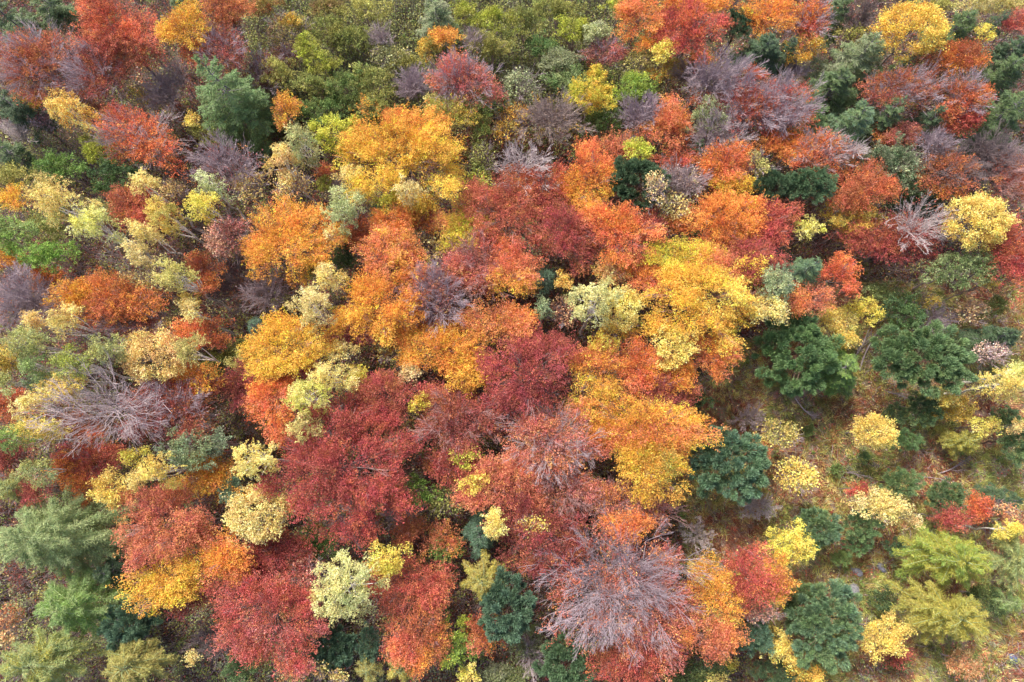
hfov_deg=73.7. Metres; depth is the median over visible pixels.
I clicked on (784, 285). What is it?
birch tree
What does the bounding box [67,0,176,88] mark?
beech tree
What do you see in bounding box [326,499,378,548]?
tree
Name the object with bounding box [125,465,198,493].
birch tree
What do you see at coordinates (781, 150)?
beech tree
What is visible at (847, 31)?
sparse tree
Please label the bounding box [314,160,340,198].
beech tree
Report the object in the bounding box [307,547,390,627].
birch tree
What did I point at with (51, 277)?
beech tree
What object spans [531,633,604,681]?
pine tree
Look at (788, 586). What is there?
beech tree
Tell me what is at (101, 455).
beech tree
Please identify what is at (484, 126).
bushy tree
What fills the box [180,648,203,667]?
yellow tree
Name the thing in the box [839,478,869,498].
beech tree
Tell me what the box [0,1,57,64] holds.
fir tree
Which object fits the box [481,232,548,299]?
beech tree
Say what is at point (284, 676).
sparse tree
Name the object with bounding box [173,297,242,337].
birch tree
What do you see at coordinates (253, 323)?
fir tree
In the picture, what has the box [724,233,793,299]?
beech tree
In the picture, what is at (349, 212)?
birch tree
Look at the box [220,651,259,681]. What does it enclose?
pine tree
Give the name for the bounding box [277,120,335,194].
birch tree
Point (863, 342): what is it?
fallen branch
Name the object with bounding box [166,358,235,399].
beech tree
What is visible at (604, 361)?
beech tree
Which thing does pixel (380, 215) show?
beech tree
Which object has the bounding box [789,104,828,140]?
fir tree
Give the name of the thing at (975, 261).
bushy tree
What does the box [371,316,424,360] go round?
beech tree
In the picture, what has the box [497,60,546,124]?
sparse tree
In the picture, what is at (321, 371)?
birch tree
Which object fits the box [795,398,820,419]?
fallen branch
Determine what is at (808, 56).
yellow tree
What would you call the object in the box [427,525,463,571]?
bushy tree
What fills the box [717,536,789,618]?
beech tree
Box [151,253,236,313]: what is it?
birch tree
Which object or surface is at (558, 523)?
beech tree
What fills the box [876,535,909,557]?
pine tree
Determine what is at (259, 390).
beech tree
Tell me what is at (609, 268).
beech tree
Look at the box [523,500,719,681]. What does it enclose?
bare tree
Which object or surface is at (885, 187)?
beech tree
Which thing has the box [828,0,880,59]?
bare tree
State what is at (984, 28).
yellow tree
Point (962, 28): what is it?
fir tree
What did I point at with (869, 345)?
fallen branch
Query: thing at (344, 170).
yellow tree
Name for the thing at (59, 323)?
birch tree
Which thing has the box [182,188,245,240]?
birch tree
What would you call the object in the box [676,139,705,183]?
fir tree
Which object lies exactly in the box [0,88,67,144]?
fir tree
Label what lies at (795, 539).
yellow tree
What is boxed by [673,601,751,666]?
beech tree
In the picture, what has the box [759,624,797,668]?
yellow tree
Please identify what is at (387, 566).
yellow tree
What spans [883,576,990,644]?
larch tree
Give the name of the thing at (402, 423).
sparse tree
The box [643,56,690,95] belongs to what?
beech tree
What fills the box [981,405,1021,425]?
pine tree
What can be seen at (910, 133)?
beech tree
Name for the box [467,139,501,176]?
sparse tree
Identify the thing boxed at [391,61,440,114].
bare tree
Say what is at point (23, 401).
birch tree
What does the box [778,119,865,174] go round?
half bare tree
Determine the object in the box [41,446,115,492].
beech tree
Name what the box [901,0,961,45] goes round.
bushy tree
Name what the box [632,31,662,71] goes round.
beech tree
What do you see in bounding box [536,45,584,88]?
bushy tree
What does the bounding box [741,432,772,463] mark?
beech tree
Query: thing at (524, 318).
beech tree
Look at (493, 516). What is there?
birch tree
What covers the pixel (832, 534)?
pine tree
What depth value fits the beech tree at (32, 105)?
69.35 m
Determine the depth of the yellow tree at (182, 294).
63.32 m
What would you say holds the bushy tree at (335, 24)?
on the ground at (170, 48)
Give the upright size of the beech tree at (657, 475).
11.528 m
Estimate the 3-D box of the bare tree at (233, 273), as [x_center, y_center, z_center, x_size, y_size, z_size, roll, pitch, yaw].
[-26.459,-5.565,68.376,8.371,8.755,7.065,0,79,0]
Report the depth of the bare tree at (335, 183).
67.80 m
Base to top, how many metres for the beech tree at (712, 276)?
14.559 m
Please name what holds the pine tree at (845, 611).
on the ground at (170, 48)
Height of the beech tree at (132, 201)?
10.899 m
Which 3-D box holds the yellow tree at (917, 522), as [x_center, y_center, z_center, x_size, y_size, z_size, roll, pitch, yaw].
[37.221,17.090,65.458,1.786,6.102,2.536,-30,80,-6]
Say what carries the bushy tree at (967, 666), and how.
on the ground at (170, 48)
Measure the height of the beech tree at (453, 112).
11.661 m
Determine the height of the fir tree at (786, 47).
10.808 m
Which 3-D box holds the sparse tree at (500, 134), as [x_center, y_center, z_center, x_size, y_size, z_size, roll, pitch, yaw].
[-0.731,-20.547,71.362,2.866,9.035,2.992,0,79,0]
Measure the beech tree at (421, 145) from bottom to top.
15.002 m
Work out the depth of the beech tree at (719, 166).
64.27 m
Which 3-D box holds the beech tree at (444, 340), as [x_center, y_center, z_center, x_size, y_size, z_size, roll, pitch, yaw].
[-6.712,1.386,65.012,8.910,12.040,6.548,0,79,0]
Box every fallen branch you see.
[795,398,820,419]
[839,471,869,477]
[855,326,870,355]
[859,322,887,370]
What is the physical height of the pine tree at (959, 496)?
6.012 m
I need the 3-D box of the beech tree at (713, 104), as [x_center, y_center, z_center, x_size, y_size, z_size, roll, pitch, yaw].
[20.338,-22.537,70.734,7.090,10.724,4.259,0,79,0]
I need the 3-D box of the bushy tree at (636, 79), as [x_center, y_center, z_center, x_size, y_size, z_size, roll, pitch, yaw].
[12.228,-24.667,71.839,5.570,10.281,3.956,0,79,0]
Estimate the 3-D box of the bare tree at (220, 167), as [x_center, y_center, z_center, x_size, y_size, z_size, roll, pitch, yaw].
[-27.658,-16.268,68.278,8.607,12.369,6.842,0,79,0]
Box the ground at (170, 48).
[0,0,1023,681]
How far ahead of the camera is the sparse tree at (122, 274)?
63.34 m
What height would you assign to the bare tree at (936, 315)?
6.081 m
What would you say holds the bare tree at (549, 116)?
on the ground at (170, 48)
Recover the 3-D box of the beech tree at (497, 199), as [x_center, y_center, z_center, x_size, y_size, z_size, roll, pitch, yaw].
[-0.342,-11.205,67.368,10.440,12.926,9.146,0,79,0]
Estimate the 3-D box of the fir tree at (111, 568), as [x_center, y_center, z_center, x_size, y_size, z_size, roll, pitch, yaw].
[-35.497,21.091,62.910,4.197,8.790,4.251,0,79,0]
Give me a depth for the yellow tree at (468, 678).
58.95 m
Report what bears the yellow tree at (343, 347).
on the ground at (170, 48)
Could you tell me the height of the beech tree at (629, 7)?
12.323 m
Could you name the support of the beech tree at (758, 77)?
on the ground at (170, 48)
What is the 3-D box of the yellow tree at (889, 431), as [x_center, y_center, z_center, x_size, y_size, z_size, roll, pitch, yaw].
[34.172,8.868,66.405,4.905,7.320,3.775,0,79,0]
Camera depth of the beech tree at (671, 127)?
65.62 m
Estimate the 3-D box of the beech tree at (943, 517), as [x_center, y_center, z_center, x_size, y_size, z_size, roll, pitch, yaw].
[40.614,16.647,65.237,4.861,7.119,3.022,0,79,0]
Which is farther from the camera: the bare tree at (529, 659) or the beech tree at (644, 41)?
the beech tree at (644, 41)
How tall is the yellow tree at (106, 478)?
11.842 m
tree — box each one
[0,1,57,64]
[0,8,94,114]
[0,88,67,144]
[0,118,47,151]
[0,139,47,178]
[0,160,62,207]
[0,181,69,229]
[0,210,79,267]
[0,248,70,283]
[0,255,87,336]
[0,324,115,365]
[0,339,89,377]
[0,369,88,398]
[0,385,65,426]
[0,418,96,455]
[0,437,51,479]
[0,473,63,502]
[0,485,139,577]
[0,602,41,651]
[0,623,110,681]
[5,416,118,447]
[7,388,107,420]
[9,205,97,254]
[9,457,115,490]
[12,349,174,457]
[12,476,71,508]
[14,238,115,286]
[14,350,120,386]
[18,309,109,344]
[19,370,102,393]
[20,91,71,133]
[21,170,142,247]
[26,109,76,146]
[28,264,71,296]
[29,0,90,35]
[29,370,136,404]
[30,147,91,189]
[32,563,132,635]
[41,276,117,322]
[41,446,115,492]
[42,87,146,173]
[45,301,143,347]
[46,342,150,385]
[49,433,139,481]
[51,29,143,113]
[55,407,124,445]
[62,256,174,331]
[64,201,165,265]
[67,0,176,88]
[67,472,115,509]
[69,91,111,126]
[69,286,187,360]
[77,132,122,164]
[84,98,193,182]
[85,464,162,512]
[86,157,146,193]
[86,332,171,367]
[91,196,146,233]
[92,546,150,588]
[94,240,150,272]
[95,598,168,651]
[99,636,181,681]
[100,173,181,232]
[105,546,231,618]
[107,369,228,450]
[110,474,225,577]
[114,268,173,302]
[115,239,191,285]
[115,323,204,385]
[117,444,180,469]
[121,218,190,260]
[122,84,170,127]
[124,167,203,232]
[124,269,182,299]
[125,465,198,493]
[131,68,193,126]
[136,450,227,490]
[142,194,226,261]
[148,313,235,350]
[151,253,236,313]
[153,424,232,472]
[154,0,221,84]
[154,47,202,103]
[155,311,183,339]
[157,175,206,217]
[158,576,221,621]
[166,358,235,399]
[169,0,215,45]
[171,331,248,372]
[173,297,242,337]
[173,448,248,504]
[174,290,226,319]
[177,35,222,87]
[178,618,235,669]
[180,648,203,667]
[181,108,219,149]
[181,248,238,292]
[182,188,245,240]
[183,126,267,201]
[185,15,250,77]
[186,119,242,149]
[190,166,255,230]
[191,54,297,164]
[191,269,236,303]
[193,516,271,587]
[194,0,257,49]
[194,547,331,681]
[199,201,252,266]
[199,341,235,377]
[202,425,258,457]
[206,247,279,315]
[216,469,266,503]
[219,337,262,371]
[219,358,275,413]
[220,481,296,546]
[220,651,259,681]
[224,349,244,369]
[228,160,273,208]
[229,438,300,487]
[233,483,292,504]
[236,41,282,96]
[236,306,346,384]
[237,189,362,288]
[238,263,294,320]
[240,372,301,453]
[243,519,321,584]
[244,0,286,30]
[247,316,277,343]
[248,374,430,556]
[255,54,299,95]
[259,350,324,384]
[262,6,312,57]
[262,142,319,210]
[268,660,303,681]
[269,41,304,75]
[270,88,308,146]
[271,167,316,216]
[274,589,321,621]
[277,11,303,34]
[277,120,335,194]
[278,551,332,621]
[279,377,345,417]
[281,409,338,444]
[282,283,338,333]
[289,66,343,105]
[291,258,326,285]
[292,30,325,75]
[293,94,351,134]
[299,520,348,560]
[301,617,357,676]
[302,45,344,76]
[303,0,349,17]
[306,358,360,393]
[307,110,360,174]
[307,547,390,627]
[307,659,332,681]
[308,10,343,50]
[309,302,384,350]
[312,261,349,303]
[313,174,341,213]
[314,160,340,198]
[320,182,370,248]
[320,222,357,269]
[321,67,367,113]
[322,93,468,223]
[322,338,366,366]
[323,657,356,681]
[324,172,354,195]
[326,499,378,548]
[327,265,433,347]
[329,243,358,277]
[330,24,377,60]
[330,163,371,211]
[333,214,385,257]
[334,0,394,44]
[341,361,370,388]
[343,183,375,212]
[345,366,431,432]
[346,61,398,96]
[348,218,431,288]
[349,85,398,123]
[354,620,384,664]
[355,649,384,681]
[358,110,383,131]
[361,539,413,580]
[362,551,459,628]
[364,18,393,59]
[366,43,411,77]
[366,201,421,254]
[368,204,396,230]
[368,334,402,364]
[369,191,398,216]
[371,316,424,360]
[377,609,427,671]
[380,489,425,531]
[382,415,412,460]
[384,49,423,74]
[386,654,414,681]
[389,317,484,382]
[389,471,442,509]
[390,512,428,551]
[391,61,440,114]
[391,173,428,240]
[397,251,474,337]
[397,362,423,389]
[397,594,453,681]
[406,199,442,245]
[406,375,517,467]
[407,390,432,414]
[410,230,443,271]
[415,0,462,47]
[415,33,444,76]
[416,441,484,494]
[417,517,465,560]
[421,40,508,120]
[421,93,482,156]
[423,92,444,136]
[426,482,467,519]
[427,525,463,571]
[428,22,464,52]
[430,188,495,247]
[431,613,478,670]
[433,223,522,305]
[436,223,478,271]
[442,351,497,397]
[446,0,476,36]
[447,444,553,522]
[448,441,484,469]
[451,293,540,357]
[452,164,561,257]
[454,469,493,496]
[455,658,481,681]
[458,88,494,143]
[459,24,487,56]
[459,549,507,600]
[460,168,494,205]
[460,609,507,659]
[461,508,493,560]
[467,28,520,75]
[467,106,492,161]
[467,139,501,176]
[467,322,584,441]
[468,4,520,41]
[472,651,534,681]
[476,565,537,644]
[479,393,617,488]
[479,488,593,584]
[480,505,509,541]
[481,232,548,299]
[490,99,532,140]
[491,95,508,115]
[491,115,518,164]
[491,138,558,206]
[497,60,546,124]
[497,159,580,225]
[501,2,547,58]
[507,622,544,666]
[513,85,595,163]
[513,511,550,538]
[514,450,611,520]
[515,633,557,681]
[522,30,559,73]
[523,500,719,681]
[526,192,606,277]
[531,0,587,41]
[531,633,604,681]
[533,264,555,301]
[533,294,555,328]
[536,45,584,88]
[538,62,592,103]
[545,293,577,328]
[552,13,589,50]
[553,268,573,300]
[553,472,691,540]
[554,131,619,219]
[560,392,602,428]
[562,75,617,140]
[562,193,671,272]
[564,272,626,334]
[565,333,629,405]
[568,380,731,475]
[570,100,626,145]
[575,30,632,69]
[577,635,687,681]
[580,19,613,65]
[581,63,609,114]
[585,249,635,288]
[587,329,620,363]
[588,540,711,681]
[589,124,645,163]
[593,320,639,342]
[597,283,645,333]
[597,504,657,547]
[599,0,631,35]
[608,69,660,128]
[608,89,674,147]
[608,154,671,212]
[610,435,694,514]
[611,0,666,48]
[612,332,666,400]
[615,46,666,89]
[617,251,673,299]
[622,135,655,184]
[626,363,703,424]
[631,91,695,161]
[631,233,771,365]
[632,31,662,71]
[635,170,679,229]
[636,198,669,251]
[638,234,713,282]
[641,347,703,397]
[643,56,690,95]
[646,0,737,85]
[647,37,674,98]
[647,140,702,172]
[650,324,703,371]
[654,658,737,681]
[656,183,695,220]
[657,0,733,56]
[659,153,713,214]
[661,185,777,254]
[665,57,697,104]
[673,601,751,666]
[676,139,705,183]
[677,40,771,121]
[677,515,717,553]
[677,548,748,636]
[680,46,718,102]
[681,94,730,144]
[682,387,718,416]
[683,88,744,143]
[683,325,745,384]
[685,106,758,170]
[685,425,771,505]
[686,243,749,291]
[692,136,756,204]
[696,168,761,206]
[701,664,731,681]
[703,66,800,147]
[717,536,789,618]
[718,7,755,66]
[723,612,775,658]
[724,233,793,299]
[724,657,741,675]
[727,402,765,431]
[728,29,782,87]
[731,596,787,628]
[732,0,803,47]
[732,293,792,333]
[735,194,805,255]
[736,261,799,311]
[736,547,801,608]
[740,63,827,149]
[740,145,781,178]
[740,492,782,521]
[741,62,768,82]
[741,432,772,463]
[748,655,797,681]
[751,124,807,175]
[751,310,845,397]
[752,167,798,205]
[753,418,804,449]
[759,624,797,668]
[761,517,819,565]
[768,36,798,82]
[769,256,822,295]
[773,455,822,495]
[776,214,826,250]
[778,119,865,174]
[778,279,837,319]
[780,0,837,46]
[780,51,812,79]
[781,575,821,639]
[781,647,827,681]
[782,31,827,70]
[783,577,863,674]
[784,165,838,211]
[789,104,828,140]
[793,65,857,123]
[794,506,844,553]
[800,343,860,399]
[802,30,887,96]
[802,423,815,437]
[806,0,853,53]
[807,249,863,298]
[809,307,858,335]
[813,98,874,162]
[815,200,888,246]
[823,155,908,223]
[825,209,948,267]
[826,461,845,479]
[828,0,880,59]
[829,134,871,171]
[829,330,862,349]
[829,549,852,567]
[831,22,870,63]
[835,293,885,327]
[838,508,885,544]
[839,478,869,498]
[840,485,915,525]
[840,527,872,556]
[842,129,925,194]
[844,410,900,450]
[849,121,895,166]
[854,50,954,116]
[854,95,907,144]
[856,280,901,304]
[856,450,872,464]
[858,609,917,665]
[862,584,898,614]
[865,0,954,72]
[865,188,964,256]
[868,290,929,329]
[868,319,979,398]
[871,164,926,210]
[872,643,917,670]
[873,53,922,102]
[874,120,925,162]
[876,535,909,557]
[876,644,912,673]
[879,401,909,428]
[879,467,926,496]
[883,511,926,530]
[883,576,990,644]
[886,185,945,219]
[886,426,926,451]
[891,123,964,177]
[892,521,993,590]
[897,388,945,428]
[898,104,948,148]
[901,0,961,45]
[902,132,994,201]
[906,35,993,106]
[909,292,941,309]
[911,184,1021,255]
[912,247,1004,290]
[912,300,960,333]
[914,9,979,67]
[914,95,990,154]
[914,501,983,533]
[920,476,976,518]
[925,0,998,56]
[925,64,999,128]
[927,389,961,408]
[929,394,980,422]
[932,118,1023,192]
[934,425,982,459]
[939,22,996,77]
[940,647,989,681]
[941,489,997,525]
[942,365,1023,403]
[944,274,1000,300]
[945,297,990,326]
[946,89,1023,158]
[947,324,1023,359]
[949,9,1013,67]
[951,207,1023,310]
[952,52,1023,107]
[953,518,1023,541]
[954,415,1003,437]
[955,145,1023,216]
[957,575,1007,618]
[960,136,1023,189]
[961,5,1023,73]
[961,358,1023,383]
[964,499,1021,518]
[968,482,1023,514]
[970,35,1023,83]
[971,0,1023,37]
[971,340,1020,368]
[971,418,1023,434]
[971,521,1023,591]
[973,294,1009,317]
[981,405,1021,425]
[981,416,1023,467]
[985,587,1023,614]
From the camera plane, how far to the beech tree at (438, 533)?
60.96 m
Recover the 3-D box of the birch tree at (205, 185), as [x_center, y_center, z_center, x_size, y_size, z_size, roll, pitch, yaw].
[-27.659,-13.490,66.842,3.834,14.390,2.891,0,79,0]
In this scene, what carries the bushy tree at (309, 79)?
on the ground at (170, 48)
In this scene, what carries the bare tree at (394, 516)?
on the ground at (170, 48)
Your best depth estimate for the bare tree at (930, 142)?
65.01 m
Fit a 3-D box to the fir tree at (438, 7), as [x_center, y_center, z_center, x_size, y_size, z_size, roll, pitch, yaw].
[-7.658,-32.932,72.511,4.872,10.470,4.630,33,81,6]
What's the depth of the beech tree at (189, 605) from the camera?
58.32 m
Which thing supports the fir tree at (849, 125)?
on the ground at (170, 48)
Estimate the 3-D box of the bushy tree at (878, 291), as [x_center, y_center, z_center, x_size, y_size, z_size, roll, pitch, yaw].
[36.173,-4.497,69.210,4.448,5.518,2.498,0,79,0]
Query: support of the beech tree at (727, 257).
on the ground at (170, 48)
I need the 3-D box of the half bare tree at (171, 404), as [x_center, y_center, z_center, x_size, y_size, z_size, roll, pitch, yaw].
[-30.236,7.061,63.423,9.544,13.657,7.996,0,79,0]
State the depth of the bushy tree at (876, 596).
64.14 m
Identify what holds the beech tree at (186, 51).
on the ground at (170, 48)
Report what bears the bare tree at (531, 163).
on the ground at (170, 48)
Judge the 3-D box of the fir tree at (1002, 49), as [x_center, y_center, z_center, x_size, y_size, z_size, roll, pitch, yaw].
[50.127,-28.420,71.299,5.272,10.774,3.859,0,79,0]
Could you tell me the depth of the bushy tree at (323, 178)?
66.83 m
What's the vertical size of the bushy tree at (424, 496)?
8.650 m
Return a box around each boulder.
[850,583,859,592]
[851,567,862,576]
[876,563,886,572]
[1009,654,1017,663]
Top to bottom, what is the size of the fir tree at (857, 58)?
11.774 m
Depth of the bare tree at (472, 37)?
69.43 m
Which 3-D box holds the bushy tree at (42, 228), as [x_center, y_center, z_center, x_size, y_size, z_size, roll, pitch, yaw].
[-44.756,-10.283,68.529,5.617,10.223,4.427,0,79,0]
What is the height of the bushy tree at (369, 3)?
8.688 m
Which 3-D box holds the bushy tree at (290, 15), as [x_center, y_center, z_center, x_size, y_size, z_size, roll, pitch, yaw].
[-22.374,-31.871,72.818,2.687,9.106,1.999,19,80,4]
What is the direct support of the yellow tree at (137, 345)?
on the ground at (170, 48)
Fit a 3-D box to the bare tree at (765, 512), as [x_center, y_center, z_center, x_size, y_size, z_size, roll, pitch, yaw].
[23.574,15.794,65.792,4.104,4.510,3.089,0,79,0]
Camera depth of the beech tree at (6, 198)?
65.34 m
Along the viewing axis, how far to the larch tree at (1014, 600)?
62.19 m
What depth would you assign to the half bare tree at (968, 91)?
65.03 m
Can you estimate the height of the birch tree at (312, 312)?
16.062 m
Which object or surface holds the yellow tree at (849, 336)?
on the ground at (170, 48)
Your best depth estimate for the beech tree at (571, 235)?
62.52 m
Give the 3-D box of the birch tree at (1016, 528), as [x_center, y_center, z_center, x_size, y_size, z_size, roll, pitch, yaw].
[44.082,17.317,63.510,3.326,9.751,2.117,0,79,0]
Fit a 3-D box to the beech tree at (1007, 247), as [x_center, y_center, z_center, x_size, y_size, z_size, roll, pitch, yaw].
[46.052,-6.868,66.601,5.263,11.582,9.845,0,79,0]
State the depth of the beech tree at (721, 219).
62.85 m
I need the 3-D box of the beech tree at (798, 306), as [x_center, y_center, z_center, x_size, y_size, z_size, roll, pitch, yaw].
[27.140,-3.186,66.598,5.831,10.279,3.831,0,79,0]
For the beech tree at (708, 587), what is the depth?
56.91 m
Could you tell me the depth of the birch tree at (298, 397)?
56.94 m
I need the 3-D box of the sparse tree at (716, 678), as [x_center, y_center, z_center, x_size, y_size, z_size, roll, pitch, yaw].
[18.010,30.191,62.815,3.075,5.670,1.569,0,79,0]
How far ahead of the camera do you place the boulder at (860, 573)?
66.91 m
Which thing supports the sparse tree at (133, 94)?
on the ground at (170, 48)
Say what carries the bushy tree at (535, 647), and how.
on the ground at (170, 48)
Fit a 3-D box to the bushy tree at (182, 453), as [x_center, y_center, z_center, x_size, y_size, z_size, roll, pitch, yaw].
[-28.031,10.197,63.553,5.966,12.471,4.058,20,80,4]
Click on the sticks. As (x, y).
(871, 485)
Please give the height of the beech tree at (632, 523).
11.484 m
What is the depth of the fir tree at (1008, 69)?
68.12 m
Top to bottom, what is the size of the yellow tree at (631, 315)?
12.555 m
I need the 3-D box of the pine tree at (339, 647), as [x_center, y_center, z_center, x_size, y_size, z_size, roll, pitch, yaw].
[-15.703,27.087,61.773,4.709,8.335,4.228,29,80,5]
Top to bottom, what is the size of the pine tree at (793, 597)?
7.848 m
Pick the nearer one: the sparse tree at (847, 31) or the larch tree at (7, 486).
the larch tree at (7, 486)
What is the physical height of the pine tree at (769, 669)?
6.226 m
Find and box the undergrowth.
[0,0,1023,681]
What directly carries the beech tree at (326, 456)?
on the ground at (170, 48)
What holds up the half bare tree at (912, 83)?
on the ground at (170, 48)
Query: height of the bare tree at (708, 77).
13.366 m
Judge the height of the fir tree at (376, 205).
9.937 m
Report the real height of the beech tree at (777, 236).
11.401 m
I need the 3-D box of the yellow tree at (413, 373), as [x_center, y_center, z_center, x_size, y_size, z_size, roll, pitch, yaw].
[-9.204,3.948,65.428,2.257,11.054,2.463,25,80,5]
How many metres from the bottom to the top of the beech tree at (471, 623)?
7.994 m
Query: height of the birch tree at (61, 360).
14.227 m
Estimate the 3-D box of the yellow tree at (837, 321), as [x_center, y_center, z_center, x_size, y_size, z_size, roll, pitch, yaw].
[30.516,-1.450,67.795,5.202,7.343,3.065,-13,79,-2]
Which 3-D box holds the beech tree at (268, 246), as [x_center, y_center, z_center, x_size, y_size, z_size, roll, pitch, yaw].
[-19.753,-8.684,66.463,12.081,13.523,9.429,0,79,0]
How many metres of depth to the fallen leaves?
69.44 m
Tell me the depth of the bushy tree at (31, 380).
60.63 m
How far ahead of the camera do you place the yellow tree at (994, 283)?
65.18 m
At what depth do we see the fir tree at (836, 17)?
71.32 m
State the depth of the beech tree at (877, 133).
67.98 m
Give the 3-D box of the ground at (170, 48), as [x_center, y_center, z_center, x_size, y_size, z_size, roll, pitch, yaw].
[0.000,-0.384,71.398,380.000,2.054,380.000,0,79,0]
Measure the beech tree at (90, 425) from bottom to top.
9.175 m
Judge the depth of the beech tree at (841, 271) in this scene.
62.93 m
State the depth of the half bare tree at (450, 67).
66.11 m
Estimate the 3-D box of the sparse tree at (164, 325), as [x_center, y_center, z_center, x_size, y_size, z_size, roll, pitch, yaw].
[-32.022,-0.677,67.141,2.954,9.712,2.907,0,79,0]
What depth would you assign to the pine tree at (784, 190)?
63.91 m
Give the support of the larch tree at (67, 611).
on the ground at (170, 48)
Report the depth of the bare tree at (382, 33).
69.44 m
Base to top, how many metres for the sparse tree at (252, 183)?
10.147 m
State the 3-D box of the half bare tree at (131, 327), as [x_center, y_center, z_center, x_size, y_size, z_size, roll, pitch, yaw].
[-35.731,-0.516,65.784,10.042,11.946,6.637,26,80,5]
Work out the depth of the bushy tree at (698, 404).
64.54 m
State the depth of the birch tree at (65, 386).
58.41 m
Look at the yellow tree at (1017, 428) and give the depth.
63.12 m
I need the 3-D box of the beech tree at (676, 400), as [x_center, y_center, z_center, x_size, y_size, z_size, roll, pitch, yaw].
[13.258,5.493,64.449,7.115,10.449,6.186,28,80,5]
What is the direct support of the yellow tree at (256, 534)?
on the ground at (170, 48)
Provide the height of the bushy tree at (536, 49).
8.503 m
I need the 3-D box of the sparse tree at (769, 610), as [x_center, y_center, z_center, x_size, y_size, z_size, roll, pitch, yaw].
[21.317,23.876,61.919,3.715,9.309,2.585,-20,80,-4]
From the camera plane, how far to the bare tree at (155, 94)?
68.75 m
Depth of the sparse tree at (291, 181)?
65.93 m
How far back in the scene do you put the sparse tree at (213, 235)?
64.13 m
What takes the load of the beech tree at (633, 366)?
on the ground at (170, 48)
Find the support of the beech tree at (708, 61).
on the ground at (170, 48)
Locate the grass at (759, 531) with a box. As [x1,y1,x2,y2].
[659,260,1023,681]
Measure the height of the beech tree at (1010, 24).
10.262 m
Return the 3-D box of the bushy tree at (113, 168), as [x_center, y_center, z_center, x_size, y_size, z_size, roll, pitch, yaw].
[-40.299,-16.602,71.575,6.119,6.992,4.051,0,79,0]
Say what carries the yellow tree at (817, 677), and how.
on the ground at (170, 48)
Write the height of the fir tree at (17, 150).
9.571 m
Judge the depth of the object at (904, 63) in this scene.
68.49 m
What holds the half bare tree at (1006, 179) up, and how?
on the ground at (170, 48)
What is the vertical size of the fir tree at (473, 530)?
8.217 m
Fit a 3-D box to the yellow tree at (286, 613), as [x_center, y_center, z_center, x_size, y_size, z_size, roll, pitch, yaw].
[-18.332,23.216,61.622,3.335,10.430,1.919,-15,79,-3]
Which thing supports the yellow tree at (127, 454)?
on the ground at (170, 48)
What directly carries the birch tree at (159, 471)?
on the ground at (170, 48)
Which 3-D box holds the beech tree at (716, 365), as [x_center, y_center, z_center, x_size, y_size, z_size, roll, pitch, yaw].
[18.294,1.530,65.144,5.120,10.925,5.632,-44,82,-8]
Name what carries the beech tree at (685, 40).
on the ground at (170, 48)
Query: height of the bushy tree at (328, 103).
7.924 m
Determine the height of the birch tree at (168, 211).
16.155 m
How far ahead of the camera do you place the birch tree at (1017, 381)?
61.72 m
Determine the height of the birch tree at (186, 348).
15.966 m
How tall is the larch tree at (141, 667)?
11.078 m
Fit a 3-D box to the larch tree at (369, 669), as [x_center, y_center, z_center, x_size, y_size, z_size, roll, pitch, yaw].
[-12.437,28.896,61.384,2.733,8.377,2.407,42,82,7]
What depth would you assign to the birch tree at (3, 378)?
58.43 m
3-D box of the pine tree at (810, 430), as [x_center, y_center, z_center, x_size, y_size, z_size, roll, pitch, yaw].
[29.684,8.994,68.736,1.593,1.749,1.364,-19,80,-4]
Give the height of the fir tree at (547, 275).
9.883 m
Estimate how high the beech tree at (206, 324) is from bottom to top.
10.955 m
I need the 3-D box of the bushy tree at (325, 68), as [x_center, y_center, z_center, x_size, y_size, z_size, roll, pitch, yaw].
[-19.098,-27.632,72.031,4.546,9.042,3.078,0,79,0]
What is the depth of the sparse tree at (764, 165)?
64.00 m
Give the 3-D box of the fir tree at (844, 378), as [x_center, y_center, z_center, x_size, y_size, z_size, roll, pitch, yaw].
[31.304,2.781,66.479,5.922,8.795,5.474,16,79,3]
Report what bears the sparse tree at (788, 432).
on the ground at (170, 48)
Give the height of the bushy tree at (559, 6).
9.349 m
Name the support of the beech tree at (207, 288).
on the ground at (170, 48)
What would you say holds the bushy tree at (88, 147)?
on the ground at (170, 48)
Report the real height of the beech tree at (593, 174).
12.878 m
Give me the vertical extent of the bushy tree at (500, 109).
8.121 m
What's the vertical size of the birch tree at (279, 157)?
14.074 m
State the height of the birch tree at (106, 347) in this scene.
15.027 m
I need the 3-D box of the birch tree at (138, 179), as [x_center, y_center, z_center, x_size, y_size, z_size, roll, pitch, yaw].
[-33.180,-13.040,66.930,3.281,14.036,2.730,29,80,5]
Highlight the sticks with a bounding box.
[683,280,1023,681]
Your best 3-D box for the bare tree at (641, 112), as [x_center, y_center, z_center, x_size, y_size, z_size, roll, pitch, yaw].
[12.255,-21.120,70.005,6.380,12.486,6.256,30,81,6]
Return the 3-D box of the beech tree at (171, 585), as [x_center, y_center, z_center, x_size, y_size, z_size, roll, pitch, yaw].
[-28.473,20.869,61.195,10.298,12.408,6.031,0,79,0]
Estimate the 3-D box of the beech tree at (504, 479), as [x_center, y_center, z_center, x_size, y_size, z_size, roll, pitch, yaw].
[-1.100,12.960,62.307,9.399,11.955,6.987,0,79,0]
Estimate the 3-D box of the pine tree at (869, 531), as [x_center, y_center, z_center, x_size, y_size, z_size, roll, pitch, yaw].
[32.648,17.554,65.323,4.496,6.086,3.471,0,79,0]
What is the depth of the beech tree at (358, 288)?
60.27 m
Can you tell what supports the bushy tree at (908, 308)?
on the ground at (170, 48)
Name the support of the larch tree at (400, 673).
on the ground at (170, 48)
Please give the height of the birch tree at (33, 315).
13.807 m

